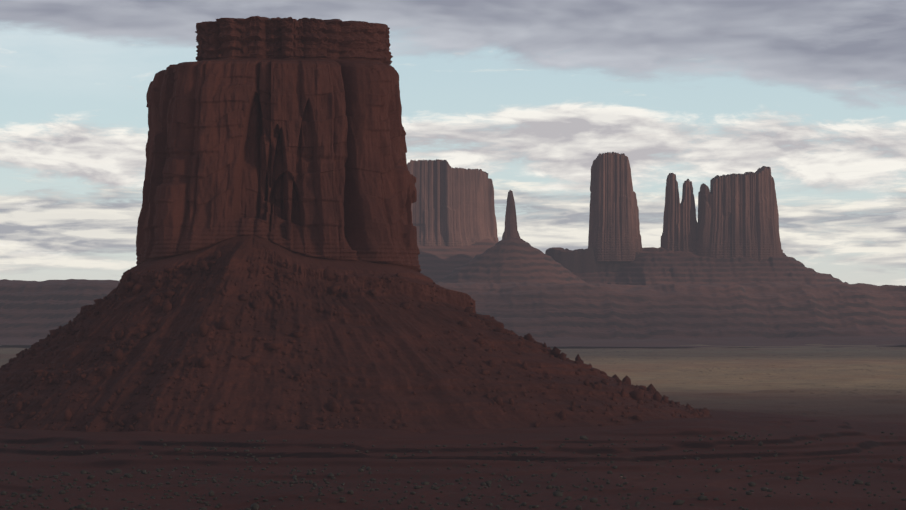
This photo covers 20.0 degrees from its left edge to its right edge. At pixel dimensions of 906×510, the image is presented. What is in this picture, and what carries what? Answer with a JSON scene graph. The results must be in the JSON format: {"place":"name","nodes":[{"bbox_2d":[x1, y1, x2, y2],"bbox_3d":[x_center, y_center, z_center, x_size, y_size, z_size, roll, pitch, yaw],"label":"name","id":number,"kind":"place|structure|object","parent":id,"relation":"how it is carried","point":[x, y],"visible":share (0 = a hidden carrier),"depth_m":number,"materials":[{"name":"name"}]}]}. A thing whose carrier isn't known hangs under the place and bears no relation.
{"place":"outdoors","nodes":[
{"label":"outdoors","id":0,"kind":"place"},
{"bbox_2d":[0,344,905,509],"bbox_3d":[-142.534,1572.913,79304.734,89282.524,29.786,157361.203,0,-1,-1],"label":"ground","id":1,"kind":"structure","parent":0,"point":[837,400],"depth_m":1963.31,"materials":[{"name":"soil"}]},
{"bbox_2d":[0,16,706,433],"bbox_3d":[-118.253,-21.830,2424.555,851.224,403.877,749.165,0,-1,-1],"label":"butte","id":2,"kind":"object","parent":1,"relation":"on","point":[282,140],"visible":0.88,"depth_m":2337.46,"materials":[{"name":"brown stone"}]},
{"bbox_2d":[210,17,354,21],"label":"butte top","id":3,"kind":"object","parent":2,"relation":"on","point":[281,18],"visible":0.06,"depth_m":2414.00,"materials":[{"name":"brown stone"}]},
{"bbox_2d":[0,249,711,433],"bbox_3d":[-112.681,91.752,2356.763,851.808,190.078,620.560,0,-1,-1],"label":"talus boulders","id":4,"kind":"object","parent":2,"relation":"on","point":[331,274],"visible":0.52,"depth_m":2257.61,"materials":[{"name":"brown stone"}]},
{"bbox_2d":[0,431,905,509],"bbox_3d":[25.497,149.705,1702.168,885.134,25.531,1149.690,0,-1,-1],"label":"sage brush","id":5,"kind":"object","parent":1,"relation":"on","point":[255,506],"visible":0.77,"depth_m":1715.78,"materials":[{"name":"plant"}]},
{"bbox_2d":[0,237,905,347],"bbox_3d":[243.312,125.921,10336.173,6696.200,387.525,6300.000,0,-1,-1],"label":"plateau","id":6,"kind":"structure","parent":1,"relation":"on","point":[646,297],"depth_m":8384.53,"materials":[{"name":"brown stone"}]},
{"bbox_2d":[407,159,498,246],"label":"mesa","id":7,"kind":"structure","parent":6,"relation":"on","point":[452,207],"depth_m":10066.46,"materials":[{"name":"brown stone"}]},
{"bbox_2d":[502,190,519,238],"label":"spire","id":8,"kind":"structure","parent":6,"relation":"on","point":[510,230],"depth_m":8966.43,"materials":[{"name":"brown stone"}]},
{"bbox_2d":[588,152,641,260],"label":"tower","id":9,"kind":"structure","parent":6,"relation":"on","point":[614,229],"depth_m":9429.64,"materials":[{"name":"brown stone"}]},
{"bbox_2d":[661,173,698,251],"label":"rock spires","id":10,"kind":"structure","parent":6,"relation":"on","point":[680,228],"depth_m":9471.57,"materials":[{"name":"brown stone"}]},
{"bbox_2d":[695,166,782,260],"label":"butte","id":11,"kind":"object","parent":6,"relation":"on","point":[738,215],"depth_m":9426.56,"materials":[{"name":"brown stone"}]},
{"bbox_2d":[0,0,905,285],"label":"sky","id":12,"kind":"structure","parent":0,"point":[527,94],"materials":[{"name":"grey"}]}
]}

